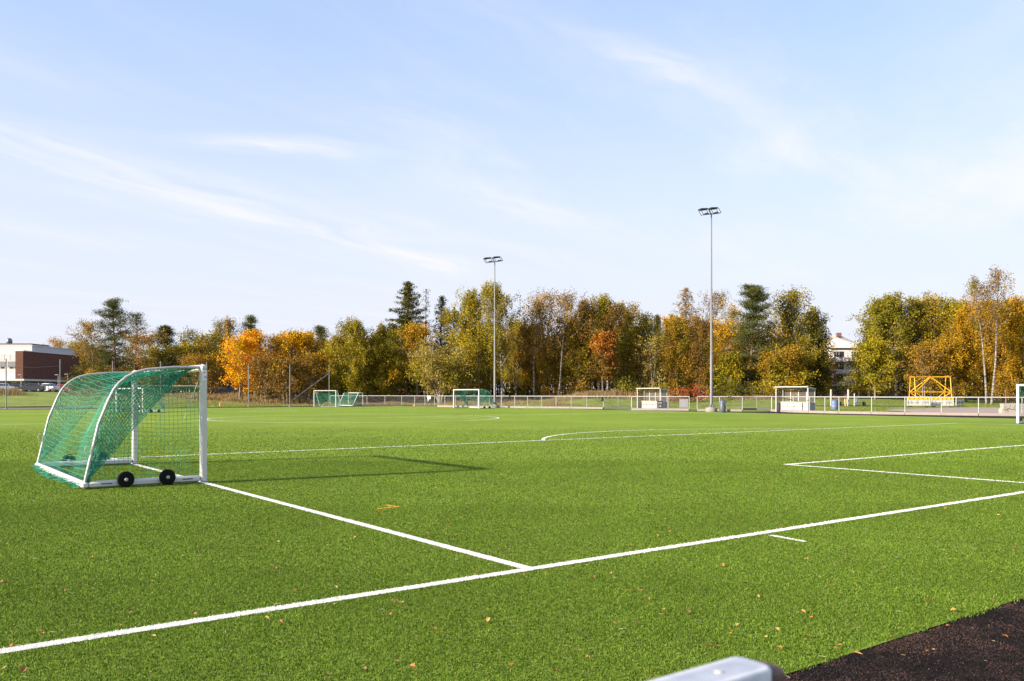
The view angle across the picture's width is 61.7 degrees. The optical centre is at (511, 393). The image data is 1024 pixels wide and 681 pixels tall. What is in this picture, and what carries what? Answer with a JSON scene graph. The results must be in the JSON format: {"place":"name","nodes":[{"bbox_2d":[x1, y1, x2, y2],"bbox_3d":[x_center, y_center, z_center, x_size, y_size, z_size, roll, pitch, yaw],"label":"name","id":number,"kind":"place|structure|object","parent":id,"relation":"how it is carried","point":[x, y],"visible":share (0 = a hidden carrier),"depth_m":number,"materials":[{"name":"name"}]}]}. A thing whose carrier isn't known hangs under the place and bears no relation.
{"place":"outdoors","nodes":[
{"label":"outdoors","id":0,"kind":"place"},
{"bbox_2d":[0,406,109,409],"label":"gravel track","id":1,"kind":"structure","parent":0,"point":[28,407],"depth_m":96.53,"materials":[{"name":"gravel"}]},
{"bbox_2d":[0,392,1023,411],"bbox_3d":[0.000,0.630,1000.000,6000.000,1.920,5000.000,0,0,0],"label":"ground","id":2,"kind":"structure","parent":0,"point":[44,398],"depth_m":108.89,"materials":[{"name":"green plant"}]},
{"bbox_2d":[0,338,79,391],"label":"brick building","id":3,"kind":"structure","parent":2,"relation":"on","point":[21,358],"depth_m":173.85,"materials":[{"name":"white paint"}]},
{"bbox_2d":[62,318,121,382],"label":"leafy tree","id":4,"kind":"object","parent":2,"relation":"on","point":[88,327],"visible":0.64,"depth_m":156.74,"materials":[{"name":"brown plant"}]},
{"bbox_2d":[74,297,140,392],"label":"pine tree","id":5,"kind":"object","parent":2,"relation":"on","point":[112,308],"visible":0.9,"depth_m":141.20,"materials":[{"name":"green plant"}]},
{"bbox_2d":[117,311,152,368],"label":"pine tree","id":6,"kind":"object","parent":2,"relation":"on","point":[136,320],"visible":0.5,"depth_m":148.82,"materials":[{"name":"green plant"}]},
{"bbox_2d":[114,328,168,387],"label":"leafy tree","id":7,"kind":"object","parent":2,"relation":"on","point":[142,339],"visible":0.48,"depth_m":138.59,"materials":[{"name":"brown plant"}]},
{"bbox_2d":[133,344,184,392],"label":"leafy tree","id":8,"kind":"object","parent":2,"relation":"on","point":[164,355],"visible":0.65,"depth_m":135.54,"materials":[{"name":"green plant"}]},
{"bbox_2d":[148,324,190,381],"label":"pine tree","id":9,"kind":"object","parent":2,"relation":"on","point":[169,340],"visible":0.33,"depth_m":143.30,"materials":[{"name":"green plant"}]},
{"bbox_2d":[159,341,213,393],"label":"leafy tree","id":10,"kind":"object","parent":2,"relation":"on","point":[182,347],"visible":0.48,"depth_m":139.64,"materials":[{"name":"green plant"}]},
{"bbox_2d":[170,350,227,392],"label":"leafy tree","id":11,"kind":"object","parent":2,"relation":"on","point":[198,360],"visible":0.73,"depth_m":125.84,"materials":[{"name":"plant"}]},
{"bbox_2d":[182,330,231,392],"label":"maple tree","id":12,"kind":"object","parent":2,"relation":"on","point":[205,338],"visible":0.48,"depth_m":141.38,"materials":[{"name":"brown plant"}]},
{"bbox_2d":[215,315,243,385],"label":"birch tree","id":13,"kind":"object","parent":2,"relation":"on","point":[228,326],"visible":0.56,"depth_m":150.17,"materials":[{"name":"green plant"}]},
{"bbox_2d":[214,332,267,396],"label":"maple tree","id":14,"kind":"object","parent":2,"relation":"on","point":[242,344],"visible":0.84,"depth_m":121.31,"materials":[{"name":"orange plant"}]},
{"bbox_2d":[226,327,271,395],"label":"maple tree","id":15,"kind":"object","parent":2,"relation":"on","point":[259,336],"visible":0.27,"depth_m":125.20,"materials":[{"name":"orange plant"}]},
{"bbox_2d":[238,314,267,352],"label":"pine tree","id":16,"kind":"object","parent":2,"relation":"on","point":[250,319],"visible":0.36,"depth_m":151.56,"materials":[{"name":"green plant"}]},
{"bbox_2d":[233,351,283,399],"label":"maple tree","id":17,"kind":"object","parent":2,"relation":"on","point":[256,366],"visible":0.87,"depth_m":119.48,"materials":[{"name":"orange plant"}]},
{"bbox_2d":[258,333,294,393],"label":"maple tree","id":18,"kind":"object","parent":2,"relation":"on","point":[269,345],"visible":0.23,"depth_m":131.15,"materials":[{"name":"orange plant"}]},
{"bbox_2d":[259,352,305,403],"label":"leafy tree","id":19,"kind":"object","parent":2,"relation":"on","point":[285,362],"visible":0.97,"depth_m":118.46,"materials":[{"name":"plant"}]},
{"bbox_2d":[271,327,311,387],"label":"maple tree","id":20,"kind":"object","parent":2,"relation":"on","point":[293,338],"visible":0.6,"depth_m":127.42,"materials":[{"name":"yellow plant"}]},
{"bbox_2d":[287,328,327,397],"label":"maple tree","id":21,"kind":"object","parent":2,"relation":"on","point":[312,342],"visible":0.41,"depth_m":129.46,"materials":[{"name":"orange plant"}]},
{"bbox_2d":[290,349,333,403],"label":"leafy tree","id":22,"kind":"object","parent":2,"relation":"on","point":[313,359],"visible":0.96,"depth_m":120.83,"materials":[{"name":"plant"}]},
{"bbox_2d":[317,334,360,397],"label":"leafy tree","id":23,"kind":"object","parent":2,"relation":"on","point":[336,358],"visible":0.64,"depth_m":123.44,"materials":[{"name":"green plant"}]},
{"bbox_2d":[323,313,377,400],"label":"birch tree","id":24,"kind":"object","parent":2,"relation":"on","point":[354,330],"visible":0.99,"depth_m":121.80,"materials":[{"name":"green plant"}]},
{"bbox_2d":[345,331,386,402],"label":"leafy tree","id":25,"kind":"object","parent":2,"relation":"on","point":[367,377],"visible":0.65,"depth_m":123.45,"materials":[{"name":"green plant"}]},
{"bbox_2d":[365,321,393,398],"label":"birch tree","id":26,"kind":"object","parent":2,"relation":"on","point":[381,329],"visible":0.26,"depth_m":127.14,"materials":[{"name":"green plant"}]},
{"bbox_2d":[367,341,406,401],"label":"leafy tree","id":27,"kind":"object","parent":2,"relation":"on","point":[383,358],"visible":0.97,"depth_m":123.02,"materials":[{"name":"green plant"}]},
{"bbox_2d":[383,320,412,397],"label":"leafy tree","id":28,"kind":"object","parent":2,"relation":"on","point":[391,338],"visible":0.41,"depth_m":134.21,"materials":[{"name":"green plant"}]},
{"bbox_2d":[385,281,435,396],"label":"spruce tree","id":29,"kind":"object","parent":2,"relation":"on","point":[407,306],"visible":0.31,"depth_m":141.72,"materials":[{"name":"green plant"}]},
{"bbox_2d":[394,319,441,402],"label":"leafy tree","id":30,"kind":"object","parent":2,"relation":"on","point":[417,332],"visible":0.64,"depth_m":125.13,"materials":[{"name":"green plant"}]},
{"bbox_2d":[402,337,476,402],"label":"willow tree","id":31,"kind":"object","parent":2,"relation":"on","point":[436,368],"visible":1,"depth_m":116.47,"materials":[{"name":"green plant"}]},
{"bbox_2d":[429,295,454,386],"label":"spruce tree","id":32,"kind":"object","parent":2,"relation":"on","point":[442,301],"visible":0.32,"depth_m":145.90,"materials":[{"name":"green plant"}]},
{"bbox_2d":[430,303,477,400],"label":"leafy tree","id":33,"kind":"object","parent":2,"relation":"on","point":[453,339],"visible":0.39,"depth_m":133.35,"materials":[{"name":"green plant"}]},
{"bbox_2d":[450,324,499,400],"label":"leafy tree","id":34,"kind":"object","parent":2,"relation":"on","point":[471,366],"visible":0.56,"depth_m":120.19,"materials":[{"name":"green plant"}]},
{"bbox_2d":[443,285,512,402],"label":"birch tree","id":35,"kind":"object","parent":2,"relation":"on","point":[471,313],"visible":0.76,"depth_m":119.00,"materials":[{"name":"green plant"}]},
{"bbox_2d":[471,278,523,401],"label":"birch tree","id":36,"kind":"object","parent":2,"relation":"on","point":[501,310],"visible":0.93,"depth_m":117.26,"materials":[{"name":"green plant"}]},
{"bbox_2d":[0,385,999,411],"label":"tall grass","id":37,"kind":"structure","parent":2,"relation":"on","point":[236,397],"depth_m":114.20,"materials":[{"name":"plant"}]},
{"bbox_2d":[0,406,1023,680],"bbox_3d":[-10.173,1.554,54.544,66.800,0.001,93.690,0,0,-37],"label":"turf","id":38,"kind":"structure","parent":2,"relation":"on","point":[514,420],"depth_m":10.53,"materials":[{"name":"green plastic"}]},
{"bbox_2d":[31,364,206,488],"bbox_3d":[-7.779,0.516,16.366,2.333,2.072,5.190,0,0,-37],"label":"football goal","id":39,"kind":"object","parent":38,"relation":"on","point":[127,479],"visible":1,"depth_m":14.90,"materials":[{"name":"green fabric"}]},
{"bbox_2d":[116,388,165,412],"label":"football goal","id":40,"kind":"object","parent":38,"relation":"on","point":[152,411],"visible":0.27,"depth_m":71.30,"materials":[{"name":"white metal"}]},
{"bbox_2d":[314,390,341,406],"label":"goal","id":41,"kind":"object","parent":38,"relation":"on","point":[337,400],"visible":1,"depth_m":103.44,"materials":[{"name":"white metal"}]},
{"bbox_2d":[453,389,493,408],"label":"football goal","id":42,"kind":"object","parent":38,"relation":"on","point":[478,400],"visible":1,"depth_m":92.95,"materials":[{"name":"white metal"}]},
{"bbox_2d":[483,256,502,407],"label":"floodlight mast","id":43,"kind":"object","parent":38,"relation":"on","point":[494,404],"visible":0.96,"depth_m":94.94,"materials":[{"name":"metal"}]},
{"bbox_2d":[0,406,1023,653],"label":"pitch lines","id":44,"kind":"object","parent":38,"relation":"on","point":[58,642],"visible":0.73,"depth_m":8.38,"materials":[{"name":"white paint"}]},
{"bbox_2d":[437,396,603,408],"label":"fence","id":45,"kind":"object","parent":38,"relation":"on","point":[527,406],"visible":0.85,"depth_m":93.48,"materials":[{"name":"metal"}]},
{"bbox_2d":[1016,384,1023,423],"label":"football goal","id":46,"kind":"object","parent":38,"relation":"on","point":[1018,396],"visible":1,"depth_m":44.68,"materials":[{"name":"white metal"}]},
{"bbox_2d":[496,317,533,399],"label":"leafy tree","id":47,"kind":"object","parent":2,"relation":"on","point":[518,362],"visible":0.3,"depth_m":127.30,"materials":[{"name":"green plant"}]},
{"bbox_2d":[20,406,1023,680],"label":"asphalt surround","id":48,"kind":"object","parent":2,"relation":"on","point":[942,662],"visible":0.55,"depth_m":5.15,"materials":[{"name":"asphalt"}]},
{"bbox_2d":[331,395,434,406],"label":"fence","id":49,"kind":"object","parent":48,"relation":"on","point":[377,404],"visible":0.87,"depth_m":111.29,"materials":[{"name":"grey metal"}]},
{"bbox_2d":[631,396,689,410],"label":"fence","id":50,"kind":"object","parent":48,"relation":"on","point":[667,409],"visible":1,"depth_m":80.60,"materials":[{"name":"metal"}]},
{"bbox_2d":[698,207,720,411],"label":"floodlight mast","id":51,"kind":"object","parent":48,"relation":"on","point":[711,408],"visible":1,"depth_m":75.11,"materials":[{"name":"metal"}]},
{"bbox_2d":[650,657,787,680],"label":"handrail fence","id":52,"kind":"object","parent":48,"relation":"on","point":[736,669],"visible":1,"depth_m":0.71,"materials":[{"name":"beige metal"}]},
{"bbox_2d":[697,396,742,411],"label":"fence","id":53,"kind":"object","parent":48,"relation":"on","point":[732,410],"visible":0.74,"depth_m":76.34,"materials":[{"name":"metal"}]},
{"bbox_2d":[775,386,815,411],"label":"dugout","id":54,"kind":"object","parent":48,"relation":"on","point":[798,405],"visible":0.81,"depth_m":73.11,"materials":[{"name":"grey plastic"}]},
{"bbox_2d":[786,598,1023,680],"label":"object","id":55,"kind":"object","parent":48,"relation":"on","point":[866,662],"visible":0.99,"depth_m":5.09,"materials":[{"name":"asphalt"}]},
{"bbox_2d":[510,297,555,400],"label":"birch tree","id":56,"kind":"object","parent":2,"relation":"on","point":[536,333],"visible":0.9,"depth_m":121.83,"materials":[{"name":"green plant"}]},
{"bbox_2d":[508,318,560,399],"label":"leafy tree","id":57,"kind":"object","parent":2,"relation":"on","point":[538,380],"visible":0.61,"depth_m":125.01,"materials":[{"name":"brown plant"}]},
{"bbox_2d":[507,287,574,398],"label":"birch tree","id":58,"kind":"object","parent":2,"relation":"on","point":[551,298],"visible":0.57,"depth_m":123.47,"materials":[{"name":"green plant"}]},
{"bbox_2d":[68,305,1022,397],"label":"woodland","id":59,"kind":"object","parent":2,"relation":"on","point":[412,391],"visible":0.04,"depth_m":154.64,"materials":[{"name":"green plant"}]},
{"bbox_2d":[531,286,596,398],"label":"birch tree","id":60,"kind":"object","parent":2,"relation":"on","point":[567,307],"visible":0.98,"depth_m":119.94,"materials":[{"name":"brown plant"}]},
{"bbox_2d":[540,310,588,394],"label":"leafy tree","id":61,"kind":"object","parent":2,"relation":"on","point":[555,370],"visible":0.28,"depth_m":124.42,"materials":[{"name":"brown plant"}]},
{"bbox_2d":[553,319,595,392],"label":"leafy tree","id":62,"kind":"object","parent":2,"relation":"on","point":[575,373],"visible":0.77,"depth_m":121.26,"materials":[{"name":"green plant"}]},
{"bbox_2d":[573,296,619,388],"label":"birch tree","id":63,"kind":"object","parent":2,"relation":"on","point":[587,312],"visible":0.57,"depth_m":121.33,"materials":[{"name":"brown plant"}]},
{"bbox_2d":[573,300,628,391],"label":"leafy tree","id":64,"kind":"object","parent":2,"relation":"on","point":[600,382],"visible":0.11,"depth_m":126.63,"materials":[{"name":"brown plant"}]},
{"bbox_2d":[587,326,619,390],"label":"maple tree","id":65,"kind":"object","parent":2,"relation":"on","point":[601,338],"visible":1,"depth_m":119.42,"materials":[{"name":"brown plant"}]},
{"bbox_2d":[588,293,628,390],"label":"birch tree","id":66,"kind":"object","parent":2,"relation":"on","point":[606,315],"visible":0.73,"depth_m":121.28,"materials":[{"name":"green plant"}]},
{"bbox_2d":[606,300,649,390],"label":"leafy tree","id":67,"kind":"object","parent":2,"relation":"on","point":[629,320],"visible":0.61,"depth_m":129.38,"materials":[{"name":"brown plant"}]},
{"bbox_2d":[615,310,662,391],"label":"leafy tree","id":68,"kind":"object","parent":2,"relation":"on","point":[647,325],"visible":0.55,"depth_m":131.77,"materials":[{"name":"green plant"}]},
{"bbox_2d":[625,334,670,394],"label":"leafy tree","id":69,"kind":"object","parent":2,"relation":"on","point":[647,370],"visible":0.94,"depth_m":121.48,"materials":[{"name":"plant"}]},
{"bbox_2d":[636,388,666,407],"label":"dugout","id":70,"kind":"object","parent":2,"relation":"on","point":[640,404],"visible":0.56,"depth_m":84.72,"materials":[{"name":"white metal"}]},
{"bbox_2d":[644,314,700,397],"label":"birch tree","id":71,"kind":"object","parent":2,"relation":"on","point":[673,333],"visible":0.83,"depth_m":122.00,"materials":[{"name":"brown plant"}]},
{"bbox_2d":[661,287,715,397],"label":"larch tree","id":72,"kind":"object","parent":2,"relation":"on","point":[684,300],"visible":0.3,"depth_m":131.78,"materials":[{"name":"brown plant"}]},
{"bbox_2d":[669,380,709,401],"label":"bush","id":73,"kind":"object","parent":2,"relation":"on","point":[706,392],"visible":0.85,"depth_m":107.80,"materials":[{"name":"brown plant"}]},
{"bbox_2d":[667,314,732,397],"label":"birch tree","id":74,"kind":"object","parent":2,"relation":"on","point":[699,328],"visible":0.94,"depth_m":121.06,"materials":[{"name":"brown plant"}]},
{"bbox_2d":[693,289,733,397],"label":"birch tree","id":75,"kind":"object","parent":2,"relation":"on","point":[718,299],"visible":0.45,"depth_m":132.75,"materials":[{"name":"brown plant"}]},
{"bbox_2d":[695,318,745,394],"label":"leafy tree","id":76,"kind":"object","parent":2,"relation":"on","point":[724,336],"visible":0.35,"depth_m":129.70,"materials":[{"name":"yellow plant"}]},
{"bbox_2d":[708,351,746,395],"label":"leafy tree","id":77,"kind":"object","parent":2,"relation":"on","point":[729,367],"visible":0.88,"depth_m":119.38,"materials":[{"name":"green plant"}]},
{"bbox_2d":[714,378,749,398],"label":"bush","id":78,"kind":"object","parent":2,"relation":"on","point":[729,390],"visible":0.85,"depth_m":111.65,"materials":[{"name":"green plant"}]},
{"bbox_2d":[713,283,785,395],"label":"pine tree","id":79,"kind":"object","parent":2,"relation":"on","point":[754,294],"visible":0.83,"depth_m":120.56,"materials":[{"name":"green plant"}]},
{"bbox_2d":[741,344,799,395],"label":"leafy tree","id":80,"kind":"object","parent":2,"relation":"on","point":[764,369],"visible":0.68,"depth_m":117.28,"materials":[{"name":"yellow plant"}]},
{"bbox_2d":[757,342,820,395],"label":"leafy tree","id":81,"kind":"object","parent":2,"relation":"on","point":[792,360],"visible":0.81,"depth_m":115.90,"materials":[{"name":"green plant"}]},
{"bbox_2d":[763,285,823,394],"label":"leafy tree","id":82,"kind":"object","parent":2,"relation":"on","point":[792,299],"visible":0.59,"depth_m":123.58,"materials":[{"name":"green plant"}]},
{"bbox_2d":[777,373,814,397],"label":"bush","id":83,"kind":"object","parent":2,"relation":"on","point":[796,392],"visible":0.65,"depth_m":114.79,"materials":[{"name":"yellow plant"}]},
{"bbox_2d":[785,306,837,394],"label":"leafy tree","id":84,"kind":"object","parent":2,"relation":"on","point":[812,320],"visible":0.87,"depth_m":119.59,"materials":[{"name":"green plant"}]},
{"bbox_2d":[822,333,864,396],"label":"apartment block","id":85,"kind":"structure","parent":2,"relation":"on","point":[843,345],"depth_m":168.00,"materials":[{"name":"white paint"}]},
{"bbox_2d":[841,337,900,398],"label":"leafy tree","id":86,"kind":"object","parent":2,"relation":"on","point":[872,360],"visible":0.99,"depth_m":119.31,"materials":[{"name":"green plant"}]},
{"bbox_2d":[852,294,908,396],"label":"leafy tree","id":87,"kind":"object","parent":2,"relation":"on","point":[879,317],"visible":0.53,"depth_m":124.08,"materials":[{"name":"green plant"}]},
{"bbox_2d":[846,298,922,396],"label":"leafy tree","id":88,"kind":"object","parent":2,"relation":"on","point":[864,330],"visible":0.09,"depth_m":127.88,"materials":[{"name":"green plant"}]},
{"bbox_2d":[869,290,923,398],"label":"leafy tree","id":89,"kind":"object","parent":2,"relation":"on","point":[895,332],"visible":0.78,"depth_m":123.37,"materials":[{"name":"green plant"}]},
{"bbox_2d":[771,396,1023,415],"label":"fence","id":90,"kind":"object","parent":2,"relation":"on","point":[910,413],"visible":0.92,"depth_m":64.21,"materials":[{"name":"metal"}]},
{"bbox_2d":[888,295,947,396],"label":"leafy tree","id":91,"kind":"object","parent":2,"relation":"on","point":[918,304],"visible":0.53,"depth_m":124.79,"materials":[{"name":"green plant"}]},
{"bbox_2d":[895,340,955,396],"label":"leafy tree","id":92,"kind":"object","parent":2,"relation":"on","point":[920,352],"visible":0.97,"depth_m":115.42,"materials":[{"name":"orange plant"}]},
{"bbox_2d":[909,290,949,396],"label":"leafy tree","id":93,"kind":"object","parent":2,"relation":"on","point":[933,306],"visible":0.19,"depth_m":126.45,"materials":[{"name":"green plant"}]},
{"bbox_2d":[909,376,951,396],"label":"climbing frame","id":94,"kind":"object","parent":2,"relation":"on","point":[929,377],"visible":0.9,"depth_m":112.59,"materials":[{"name":"yellow paint"}]},
{"bbox_2d":[886,407,998,412],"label":"gravel yard","id":95,"kind":"structure","parent":2,"relation":"on","point":[970,410],"depth_m":79.75,"materials":[{"name":"gravel"}]},
{"bbox_2d":[917,291,978,399],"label":"leafy tree","id":96,"kind":"object","parent":2,"relation":"on","point":[947,309],"visible":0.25,"depth_m":123.62,"materials":[{"name":"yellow plant"}]},
{"bbox_2d":[924,333,980,398],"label":"birch tree","id":97,"kind":"object","parent":2,"relation":"on","point":[953,348],"visible":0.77,"depth_m":116.85,"materials":[{"name":"yellow plant"}]},
{"bbox_2d":[940,302,986,401],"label":"birch tree","id":98,"kind":"object","parent":2,"relation":"on","point":[963,330],"visible":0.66,"depth_m":119.44,"materials":[{"name":"yellow plant"}]},
{"bbox_2d":[962,274,1000,404],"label":"birch tree","id":99,"kind":"object","parent":2,"relation":"on","point":[975,286],"visible":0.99,"depth_m":110.91,"materials":[{"name":"brown plant"}]},
{"bbox_2d":[953,295,1022,401],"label":"leafy tree","id":100,"kind":"object","parent":2,"relation":"on","point":[987,351],"visible":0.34,"depth_m":118.12,"materials":[{"name":"brown plant"}]},
{"bbox_2d":[973,305,1023,403],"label":"birch tree","id":101,"kind":"object","parent":2,"relation":"on","point":[1005,347],"visible":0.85,"depth_m":116.23,"materials":[{"name":"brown plant"}]},
{"bbox_2d":[979,264,1019,404],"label":"birch tree","id":102,"kind":"object","parent":2,"relation":"on","point":[997,279],"visible":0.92,"depth_m":110.53,"materials":[{"name":"brown plant"}]},
{"bbox_2d":[990,292,1023,401],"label":"leafy tree","id":103,"kind":"object","parent":2,"relation":"on","point":[1020,306],"visible":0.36,"depth_m":117.80,"materials":[{"name":"brown plant"}]},
{"bbox_2d":[998,403,1023,412],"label":"concrete block","id":104,"kind":"structure","parent":2,"relation":"on","point":[1007,408],"depth_m":68.31,"materials":[{"name":"beige concrete"}]},
{"bbox_2d":[0,0,1023,392],"label":"sky","id":105,"kind":"structure","parent":0,"point":[286,164],"materials":[{"name":"blue"}]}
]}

